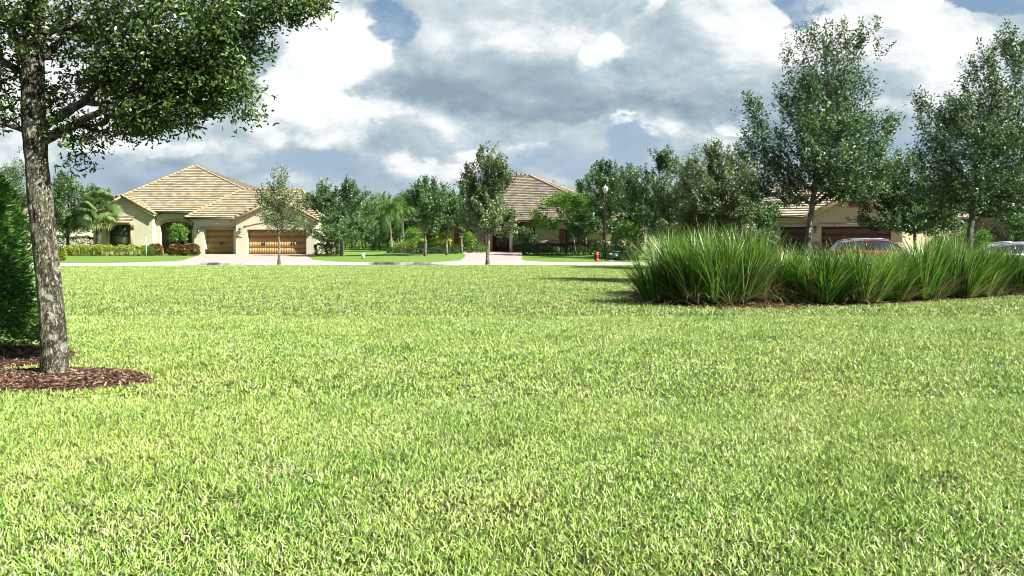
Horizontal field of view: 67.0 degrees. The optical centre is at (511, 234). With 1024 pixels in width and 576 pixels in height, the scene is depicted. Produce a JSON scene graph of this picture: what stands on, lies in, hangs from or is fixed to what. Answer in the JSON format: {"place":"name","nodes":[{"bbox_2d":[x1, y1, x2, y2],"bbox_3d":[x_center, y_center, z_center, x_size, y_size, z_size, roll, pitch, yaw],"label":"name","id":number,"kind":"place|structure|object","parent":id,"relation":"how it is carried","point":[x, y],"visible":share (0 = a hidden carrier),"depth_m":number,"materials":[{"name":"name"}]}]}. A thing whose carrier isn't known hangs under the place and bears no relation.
{"place":"outdoors","nodes":[
{"label":"outdoors","id":0,"kind":"place"},
{"bbox_2d":[129,254,332,262],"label":"driveway","id":1,"kind":"structure","parent":0,"point":[214,258],"depth_m":51.79,"materials":[{"name":"concrete"}]},
{"bbox_2d":[30,264,642,265],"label":"road","id":2,"kind":"structure","parent":0,"point":[392,264],"depth_m":44.07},
{"bbox_2d":[0,146,28,228],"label":"oak tree","id":3,"kind":"object","parent":2,"relation":"on","point":[12,174],"visible":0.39,"depth_m":39.77,"materials":[{"name":"green plant"}]},
{"bbox_2d":[254,163,309,264],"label":"oak tree","id":4,"kind":"object","parent":2,"relation":"on","point":[275,218],"visible":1,"depth_m":41.18,"materials":[{"name":"green plant"}]},
{"bbox_2d":[31,262,643,265],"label":"kerb","id":5,"kind":"structure","parent":2,"relation":"on","point":[219,264],"depth_m":44.34,"materials":[{"name":"concrete"}]},
{"bbox_2d":[455,141,525,264],"bbox_3d":[-1.144,-1.833,41.234,3.745,6.876,3.404,0,0,0],"label":"oak tree","id":6,"kind":"object","parent":2,"relation":"on","point":[488,211],"visible":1,"depth_m":40.75,"materials":[{"name":"green plant"}]},
{"bbox_2d":[827,238,906,258],"bbox_3d":[19.844,0.946,42.300,4.610,1.509,2.168,0,0,0],"label":"parked car","id":7,"kind":"object","parent":2,"relation":"on","point":[871,241],"visible":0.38,"depth_m":41.63,"materials":[{"name":"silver metal"}]},
{"bbox_2d":[976,242,1023,257],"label":"parked car","id":8,"kind":"object","parent":2,"relation":"on","point":[1019,245],"visible":0.23,"depth_m":39.97,"materials":[{"name":"silver metal"}]},
{"bbox_2d":[444,252,539,261],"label":"driveway","id":9,"kind":"structure","parent":0,"point":[496,257],"depth_m":54.06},
{"bbox_2d":[458,231,478,252],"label":"tree","id":10,"kind":"object","parent":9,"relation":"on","point":[466,236],"visible":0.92,"depth_m":67.88,"materials":[{"name":"green plant"}]},
{"bbox_2d":[0,264,1023,575],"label":"lawn","id":11,"kind":"structure","parent":0,"point":[492,511],"depth_m":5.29,"materials":[{"name":"plant"}]},
{"bbox_2d":[0,344,80,368],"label":"bark mulch","id":12,"kind":"object","parent":11,"relation":"on","point":[18,355],"visible":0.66,"depth_m":9.92,"materials":[{"name":"wood"}]},
{"bbox_2d":[0,171,38,349],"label":"evergreen shrub","id":13,"kind":"object","parent":12,"relation":"on","point":[16,277],"visible":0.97,"depth_m":10.52,"materials":[{"name":"green plant"}]},
{"bbox_2d":[0,365,160,392],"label":"bark mulch","id":14,"kind":"object","parent":11,"relation":"on","point":[34,378],"visible":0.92,"depth_m":8.20,"materials":[{"name":"wood"}]},
{"bbox_2d":[0,0,339,374],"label":"oak tree","id":15,"kind":"object","parent":11,"relation":"on","point":[165,87],"visible":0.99,"depth_m":8.41,"materials":[{"name":"green plant"}]},
{"bbox_2d":[667,137,766,242],"bbox_3d":[9.192,-1.423,34.830,4.271,6.055,3.501,0,0,36],"label":"oak tree","id":16,"kind":"object","parent":11,"relation":"on","point":[703,207],"visible":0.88,"depth_m":34.63,"materials":[{"name":"green plant"}]},
{"bbox_2d":[620,289,1023,308],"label":"bark mulch","id":17,"kind":"object","parent":11,"relation":"on","point":[774,304],"visible":0.17,"depth_m":17.57,"materials":[{"name":"wood"}]},
{"bbox_2d":[608,236,709,302],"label":"ornamental grass","id":18,"kind":"object","parent":17,"relation":"on","point":[644,287],"depth_m":17.93,"materials":[{"name":"green plant"}]},
{"bbox_2d":[626,225,732,274],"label":"ornamental grass","id":19,"kind":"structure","parent":17,"relation":"on","point":[672,242],"depth_m":19.75,"materials":[{"name":"green plant"}]},
{"bbox_2d":[648,218,745,252],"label":"ornamental grass","id":20,"kind":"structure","parent":17,"relation":"on","point":[689,231],"depth_m":19.69,"materials":[{"name":"green plant"}]},
{"bbox_2d":[767,243,828,301],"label":"ornamental grass","id":21,"kind":"object","parent":17,"relation":"on","point":[792,288],"depth_m":17.79,"materials":[{"name":"green plant"}]},
{"bbox_2d":[777,240,883,302],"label":"ornamental grass","id":22,"kind":"object","parent":17,"relation":"on","point":[833,284],"depth_m":17.31,"materials":[{"name":"green plant"}]},
{"bbox_2d":[805,236,880,263],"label":"ornamental grass","id":23,"kind":"object","parent":17,"relation":"on","point":[862,251],"depth_m":20.45,"materials":[{"name":"green plant"}]},
{"bbox_2d":[960,239,1023,295],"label":"ornamental grass","id":24,"kind":"object","parent":17,"relation":"on","point":[1002,275],"depth_m":19.52,"materials":[{"name":"green plant"}]},
{"bbox_2d":[978,242,1023,292],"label":"ornamental grass","id":25,"kind":"object","parent":17,"relation":"on","point":[1019,288],"depth_m":20.11,"materials":[{"name":"green plant"}]},
{"bbox_2d":[730,14,914,258],"bbox_3d":[9.548,-2.647,23.791,5.631,8.502,3.196,0,0,0],"label":"oak tree","id":26,"kind":"object","parent":11,"relation":"on","point":[822,159],"visible":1,"depth_m":23.78,"materials":[{"name":"green plant"}]},
{"bbox_2d":[845,146,973,246],"bbox_3d":[19.210,-1.340,36.783,6.072,5.882,5.822,0,0,0],"label":"oak tree","id":27,"kind":"object","parent":11,"relation":"on","point":[920,217],"visible":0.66,"depth_m":36.41,"materials":[{"name":"plant"}]},
{"bbox_2d":[904,18,1023,252],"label":"oak tree","id":28,"kind":"object","parent":11,"relation":"on","point":[1005,140],"visible":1,"depth_m":24.83,"materials":[{"name":"green plant"}]},
{"bbox_2d":[0,0,1023,233],"label":"sky","id":29,"kind":"structure","parent":0,"point":[393,93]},
{"bbox_2d":[1,235,1023,262],"bbox_3d":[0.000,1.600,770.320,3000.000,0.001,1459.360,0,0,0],"label":"ground","id":30,"kind":"structure","parent":0,"point":[354,255],"depth_m":54.19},
{"bbox_2d":[11,206,92,249],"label":"house","id":31,"kind":"structure","parent":30,"relation":"on","point":[90,234],"depth_m":82.90,"materials":[{"name":"beige paint"}]},
{"bbox_2d":[31,235,92,251],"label":"dark hedge","id":32,"kind":"object","parent":30,"relation":"on","point":[76,237],"visible":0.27,"depth_m":70.20,"materials":[{"name":"green plant"}]},
{"bbox_2d":[58,247,66,260],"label":"shrub","id":33,"kind":"object","parent":30,"relation":"on","point":[62,254],"visible":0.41,"depth_m":46.96,"materials":[{"name":"green plant"}]},
{"bbox_2d":[51,169,107,253],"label":"oak tree","id":34,"kind":"object","parent":30,"relation":"on","point":[66,220],"visible":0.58,"depth_m":61.42,"materials":[{"name":"green plant"}]},
{"bbox_2d":[69,180,110,232],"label":"oak tree","id":35,"kind":"object","parent":30,"relation":"on","point":[98,190],"visible":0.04,"depth_m":65.43,"materials":[{"name":"green plant"}]},
{"bbox_2d":[73,189,125,254],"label":"fan palm tree","id":36,"kind":"object","parent":30,"relation":"on","point":[98,219],"visible":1,"depth_m":60.54,"materials":[{"name":"green plant"}]},
{"bbox_2d":[64,243,147,255],"bbox_3d":[-30.798,1.149,58.896,6.014,1.010,1.818,0,0,0],"label":"clipped hedge","id":37,"kind":"object","parent":30,"relation":"on","point":[92,249],"visible":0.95,"depth_m":58.31,"materials":[{"name":"green plant"}]},
{"bbox_2d":[140,245,158,255],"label":"clipped hedge","id":38,"kind":"object","parent":30,"relation":"on","point":[148,246],"visible":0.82,"depth_m":58.48,"materials":[{"name":"green plant"}]},
{"bbox_2d":[147,243,164,255],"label":"croton bush","id":39,"kind":"object","parent":30,"relation":"on","point":[159,247],"visible":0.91,"depth_m":58.80,"materials":[{"name":"brown plant"}]},
{"bbox_2d":[167,243,186,255],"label":"croton bush","id":40,"kind":"object","parent":30,"relation":"on","point":[171,248],"visible":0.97,"depth_m":58.32,"materials":[{"name":"brown plant"}]},
{"bbox_2d":[165,221,190,242],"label":"tree","id":41,"kind":"object","parent":30,"relation":"on","point":[180,229],"visible":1,"depth_m":62.30,"materials":[{"name":"green plant"}]},
{"bbox_2d":[179,242,200,255],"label":"croton bush","id":42,"kind":"object","parent":30,"relation":"on","point":[188,246],"visible":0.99,"depth_m":58.54,"materials":[{"name":"brown plant"}]},
{"bbox_2d":[93,165,343,253],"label":"house","id":43,"kind":"structure","parent":30,"relation":"on","point":[214,213],"depth_m":65.20,"materials":[{"name":"beige paint"}]},
{"bbox_2d":[110,225,129,245],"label":"window","id":44,"kind":"structure","parent":43,"relation":"in","point":[120,234],"depth_m":65.34,"materials":[{"name":"black glass"}]},
{"bbox_2d":[171,227,183,252],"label":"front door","id":45,"kind":"structure","parent":43,"relation":"in","point":[182,242],"depth_m":67.76,"materials":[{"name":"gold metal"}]},
{"bbox_2d":[188,227,191,243],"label":"window","id":46,"kind":"structure","parent":43,"relation":"in","point":[189,228],"depth_m":67.85,"materials":[{"name":"black glass"}]},
{"bbox_2d":[207,230,233,253],"bbox_3d":[-24.125,0.585,64.209,2.450,2.010,0.183,0,0,0],"label":"garage door","id":47,"kind":"structure","parent":43,"relation":"in","point":[218,241],"depth_m":64.22,"materials":[{"name":"brown wood"}]},
{"bbox_2d":[249,230,305,253],"bbox_3d":[-19.175,0.585,63.489,4.850,2.010,0.183,0,0,0],"label":"garage door","id":48,"kind":"structure","parent":43,"relation":"in","point":[260,241],"depth_m":63.50,"materials":[{"name":"brown wood"}]},
{"bbox_2d":[306,181,338,225],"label":"oak tree","id":49,"kind":"object","parent":30,"relation":"on","point":[318,188],"visible":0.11,"depth_m":65.65,"materials":[{"name":"green plant"}]},
{"bbox_2d":[314,243,339,254],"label":"dark hedge","id":50,"kind":"object","parent":30,"relation":"on","point":[316,249],"visible":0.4,"depth_m":61.72,"materials":[{"name":"green plant"}]},
{"bbox_2d":[323,241,339,254],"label":"shrub","id":51,"kind":"object","parent":30,"relation":"on","point":[333,249],"visible":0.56,"depth_m":59.86,"materials":[{"name":"green plant"}]},
{"bbox_2d":[302,174,380,255],"bbox_3d":[-12.919,-1.480,57.690,5.190,6.181,6.333,0,0,-42],"label":"oak tree","id":52,"kind":"object","parent":30,"relation":"on","point":[342,226],"visible":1,"depth_m":57.62,"materials":[{"name":"plant"}]},
{"bbox_2d":[338,188,369,247],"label":"oak tree","id":53,"kind":"object","parent":30,"relation":"on","point":[356,210],"visible":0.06,"depth_m":94.87,"materials":[{"name":"green plant"}]},
{"bbox_2d":[344,233,397,248],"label":"dark hedge","id":54,"kind":"object","parent":30,"relation":"on","point":[362,244],"visible":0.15,"depth_m":84.08,"materials":[{"name":"green plant"}]},
{"bbox_2d":[357,191,400,249],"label":"oak tree","id":55,"kind":"object","parent":30,"relation":"on","point":[395,233],"visible":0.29,"depth_m":81.47,"materials":[{"name":"green plant"}]},
{"bbox_2d":[370,220,390,250],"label":"shrub","id":56,"kind":"object","parent":30,"relation":"on","point":[386,240],"visible":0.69,"depth_m":75.72,"materials":[{"name":"green plant"}]},
{"bbox_2d":[366,192,415,247],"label":"palm tree","id":57,"kind":"object","parent":30,"relation":"on","point":[386,204],"visible":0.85,"depth_m":71.69,"materials":[{"name":"green plant"}]},
{"bbox_2d":[386,246,408,252],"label":"dark hedge","id":58,"kind":"object","parent":30,"relation":"on","point":[401,248],"visible":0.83,"depth_m":66.07,"materials":[{"name":"green plant"}]},
{"bbox_2d":[380,197,417,247],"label":"palm tree","id":59,"kind":"object","parent":30,"relation":"on","point":[408,207],"visible":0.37,"depth_m":72.75,"materials":[{"name":"green plant"}]},
{"bbox_2d":[389,187,416,239],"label":"oak tree","id":60,"kind":"object","parent":30,"relation":"on","point":[406,225],"visible":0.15,"depth_m":78.64,"materials":[{"name":"green plant"}]},
{"bbox_2d":[399,226,422,247],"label":"tree","id":61,"kind":"object","parent":30,"relation":"on","point":[415,232],"visible":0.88,"depth_m":71.77,"materials":[{"name":"green plant"}]},
{"bbox_2d":[401,173,450,255],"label":"oak tree","id":62,"kind":"object","parent":30,"relation":"on","point":[420,197],"visible":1,"depth_m":57.22,"materials":[{"name":"plant"}]},
{"bbox_2d":[392,242,460,252],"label":"golden shrub row","id":63,"kind":"object","parent":30,"relation":"on","point":[395,245],"visible":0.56,"depth_m":67.75,"materials":[{"name":"green plant"}]},
{"bbox_2d":[408,247,458,253],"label":"dark hedge","id":64,"kind":"object","parent":30,"relation":"on","point":[413,249],"visible":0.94,"depth_m":64.69,"materials":[{"name":"green plant"}]},
{"bbox_2d":[430,230,453,252],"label":"palm tree","id":65,"kind":"object","parent":30,"relation":"on","point":[439,236],"visible":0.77,"depth_m":65.75,"materials":[{"name":"green plant"}]},
{"bbox_2d":[418,182,472,254],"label":"oak tree","id":66,"kind":"object","parent":30,"relation":"on","point":[450,211],"visible":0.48,"depth_m":59.45,"materials":[{"name":"plant"}]},
{"bbox_2d":[449,179,480,252],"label":"oak tree","id":67,"kind":"object","parent":30,"relation":"on","point":[459,225],"visible":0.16,"depth_m":65.86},
{"bbox_2d":[463,243,486,252],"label":"shrub","id":68,"kind":"object","parent":30,"relation":"on","point":[481,250],"visible":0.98,"depth_m":67.81,"materials":[{"name":"green plant"}]},
{"bbox_2d":[510,225,536,247],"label":"tree","id":69,"kind":"object","parent":30,"relation":"on","point":[525,230],"visible":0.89,"depth_m":68.69,"materials":[{"name":"green plant"}]},
{"bbox_2d":[403,174,646,252],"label":"house","id":70,"kind":"structure","parent":30,"relation":"on","point":[524,192],"depth_m":72.75,"materials":[{"name":"beige paint"}]},
{"bbox_2d":[493,229,508,251],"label":"front door","id":71,"kind":"structure","parent":70,"relation":"in","point":[499,244],"depth_m":72.42,"materials":[{"name":"wood"}]},
{"bbox_2d":[565,229,578,242],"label":"window","id":72,"kind":"structure","parent":70,"relation":"in","point":[571,239],"depth_m":69.07,"materials":[{"name":"black glass"}]},
{"bbox_2d":[521,241,591,254],"bbox_3d":[3.516,1.081,60.655,5.673,1.126,1.712,0,0,0],"label":"dark hedge","id":73,"kind":"object","parent":30,"relation":"on","point":[550,244],"visible":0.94,"depth_m":60.11,"materials":[{"name":"green plant"}]},
{"bbox_2d":[525,190,598,253],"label":"round tree","id":74,"kind":"object","parent":30,"relation":"on","point":[562,200],"visible":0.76,"depth_m":60.20,"materials":[{"name":"green plant"}]},
{"bbox_2d":[565,173,602,252],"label":"oak tree","id":75,"kind":"object","parent":30,"relation":"on","point":[579,186],"visible":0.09,"depth_m":65.81,"materials":[{"name":"green plant"}]},
{"bbox_2d":[592,240,610,259],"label":"shrub","id":76,"kind":"object","parent":30,"relation":"on","point":[596,247],"visible":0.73,"depth_m":49.80,"materials":[{"name":"green plant"}]},
{"bbox_2d":[562,157,645,242],"bbox_3d":[6.833,-2.099,57.029,5.415,7.401,5.057,0,0,-40],"label":"oak tree","id":77,"kind":"object","parent":30,"relation":"on","point":[586,219],"visible":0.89,"depth_m":56.52,"materials":[{"name":"plant"}]},
{"bbox_2d":[602,185,608,259],"bbox_3d":[6.035,-0.817,50.000,0.420,4.834,0.400,0,0,0],"label":"street lamp","id":78,"kind":"object","parent":30,"relation":"on","point":[605,188],"visible":0.91,"depth_m":49.95,"materials":[{"name":"black metal"}]},
{"bbox_2d":[605,251,623,260],"bbox_3d":[6.256,1.312,47.000,1.132,0.615,1.000,0,0,0],"label":"utility box","id":79,"kind":"object","parent":30,"relation":"on","point":[612,256],"visible":0.86,"depth_m":46.60,"materials":[{"name":"metal"}]},
{"bbox_2d":[603,244,630,259],"bbox_3d":[6.791,1.123,50.093,1.857,1.008,1.356,0,0,0],"label":"dark hedge","id":80,"kind":"object","parent":30,"relation":"on","point":[618,248],"visible":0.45,"depth_m":49.72,"materials":[{"name":"green plant"}]},
{"bbox_2d":[610,234,631,256],"bbox_3d":[7.519,0.767,53.587,1.500,1.728,1.592,0,0,0],"label":"clipped hedge","id":81,"kind":"object","parent":30,"relation":"on","point":[621,236],"visible":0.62,"depth_m":53.22,"materials":[{"name":"green plant"}]},
{"bbox_2d":[612,219,640,244],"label":"tree","id":82,"kind":"object","parent":30,"relation":"on","point":[628,228],"visible":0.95,"depth_m":54.74,"materials":[{"name":"green plant"}]},
{"bbox_2d":[603,163,653,251],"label":"oak tree","id":83,"kind":"object","parent":30,"relation":"on","point":[634,218],"visible":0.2,"depth_m":59.32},
{"bbox_2d":[614,216,643,254],"bbox_3d":[9.185,0.041,61.014,2.801,3.222,2.367,0,0,0],"label":"shrub","id":84,"kind":"object","parent":30,"relation":"on","point":[625,240],"visible":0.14,"depth_m":60.56,"materials":[{"name":"green plant"}]},
{"bbox_2d":[620,246,637,260],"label":"shrub","id":85,"kind":"object","parent":30,"relation":"on","point":[625,249],"visible":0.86,"depth_m":46.35,"materials":[{"name":"green plant"}]},
{"bbox_2d":[632,220,663,255],"bbox_3d":[10.158,0.240,58.053,2.676,2.820,2.230,0,0,0],"label":"shrub","id":86,"kind":"object","parent":30,"relation":"on","point":[635,244],"visible":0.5,"depth_m":57.56,"materials":[{"name":"green plant"}]},
{"bbox_2d":[612,144,696,248],"bbox_3d":[9.714,-2.241,51.619,6.014,7.699,6.274,0,0,0],"label":"oak tree","id":87,"kind":"object","parent":30,"relation":"on","point":[663,160],"visible":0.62,"depth_m":51.74,"materials":[{"name":"plant"}]},
{"bbox_2d":[652,153,715,244],"bbox_3d":[11.195,-1.790,49.096,4.810,6.792,3.923,0,0,27],"label":"oak tree","id":88,"kind":"object","parent":30,"relation":"on","point":[666,221],"visible":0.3,"depth_m":48.77,"materials":[{"name":"green plant"}]},
{"bbox_2d":[723,162,789,236],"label":"oak tree","id":89,"kind":"object","parent":30,"relation":"on","point":[765,213],"visible":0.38,"depth_m":46.26,"materials":[{"name":"plant"}]},
{"bbox_2d":[753,227,779,245],"bbox_3d":[16.824,0.553,52.085,2.187,2.093,2.250,0,0,0],"label":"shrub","id":90,"kind":"object","parent":30,"relation":"on","point":[770,236],"visible":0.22,"depth_m":51.80,"materials":[{"name":"green plant"}]},
{"bbox_2d":[680,181,1008,254],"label":"house","id":91,"kind":"structure","parent":30,"relation":"on","point":[830,220],"depth_m":58.19,"materials":[{"name":"beige paint"}]},
{"bbox_2d":[781,227,805,254],"bbox_3d":[21.990,0.495,60.099,2.150,2.190,0.183,0,0,35],"label":"garage door","id":92,"kind":"structure","parent":91,"relation":"in","point":[795,231],"depth_m":60.17,"materials":[{"name":"brown wood"}]},
{"bbox_2d":[822,226,890,250],"bbox_3d":[25.258,0.495,56.834,4.750,2.190,0.183,0,0,35],"label":"garage door","id":93,"kind":"structure","parent":91,"relation":"in","point":[835,234],"depth_m":57.16,"materials":[{"name":"brown wood"}]},
{"bbox_2d":[949,220,973,242],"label":"tree","id":94,"kind":"object","parent":30,"relation":"on","point":[964,227],"visible":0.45,"depth_m":55.76,"materials":[{"name":"green plant"}]},
{"bbox_2d":[973,227,996,245],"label":"tree","id":95,"kind":"object","parent":30,"relation":"on","point":[983,234],"visible":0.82,"depth_m":56.83,"materials":[{"name":"green plant"}]},
{"bbox_2d":[959,231,1023,248],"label":"dark hedge","id":96,"kind":"object","parent":30,"relation":"on","point":[998,233],"visible":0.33,"depth_m":62.15,"materials":[{"name":"green plant"}]},
{"bbox_2d":[966,191,1022,231],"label":"oak tree","id":97,"kind":"object","parent":30,"relation":"on","point":[987,214],"visible":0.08,"depth_m":67.91,"materials":[{"name":"green plant"}]},
{"bbox_2d":[977,170,1023,241],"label":"oak tree","id":98,"kind":"object","parent":30,"relation":"on","point":[1010,230],"visible":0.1,"depth_m":65.19,"materials":[{"name":"green plant"}]},
{"bbox_2d":[991,186,1023,242],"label":"oak tree","id":99,"kind":"object","parent":30,"relation":"on","point":[1014,224],"visible":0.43,"depth_m":59.95,"materials":[{"name":"green plant"}]},
{"bbox_2d":[622,226,758,303],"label":"ornamental grass","id":100,"kind":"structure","parent":0,"point":[684,281],"depth_m":17.37,"materials":[{"name":"green plant"}]},
{"bbox_2d":[658,223,801,305],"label":"ornamental grass","id":101,"kind":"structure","parent":0,"point":[733,292],"depth_m":17.14,"materials":[{"name":"green plant"}]},
{"bbox_2d":[705,217,800,262],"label":"ornamental grass","id":102,"kind":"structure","parent":0,"point":[756,237],"depth_m":20.38,"materials":[{"name":"green plant"}]},
{"bbox_2d":[699,228,813,304],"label":"ornamental grass","id":103,"kind":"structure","parent":0,"point":[765,295],"depth_m":17.59,"materials":[{"name":"green plant"}]},
{"bbox_2d":[768,239,825,263],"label":"ornamental grass","id":104,"kind":"object","parent":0,"point":[798,252],"depth_m":20.45,"materials":[{"name":"green plant"}]},
{"bbox_2d":[819,237,916,303],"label":"ornamental grass","id":105,"kind":"object","parent":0,"point":[877,292],"depth_m":17.52,"materials":[{"name":"green plant"}]},
{"bbox_2d":[866,242,918,263],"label":"ornamental grass","id":106,"kind":"object","parent":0,"point":[888,251],"depth_m":21.51,"materials":[{"name":"green plant"}]},
{"bbox_2d":[850,242,938,299],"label":"ornamental grass","id":107,"kind":"object","parent":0,"point":[905,284],"depth_m":18.00,"materials":[{"name":"green plant"}]},
{"bbox_2d":[876,227,976,298],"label":"ornamental grass","id":108,"kind":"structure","parent":0,"point":[937,261],"depth_m":18.46,"materials":[{"name":"green plant"}]},
{"bbox_2d":[927,235,965,249],"bbox_3d":[25.957,0.805,46.037,2.586,1.646,2.265,0,0,0],"label":"shrub","id":109,"kind":"object","parent":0,"point":[958,241],"visible":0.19,"depth_m":45.66,"materials":[{"name":"green plant"}]},
{"bbox_2d":[919,229,992,260],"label":"ornamental grass","id":110,"kind":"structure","parent":0,"point":[953,243],"depth_m":21.32,"materials":[{"name":"green plant"}]},
{"bbox_2d":[918,236,1011,297],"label":"ornamental grass","id":111,"kind":"object","parent":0,"point":[974,279],"depth_m":19.11,"materials":[{"name":"green plant"}]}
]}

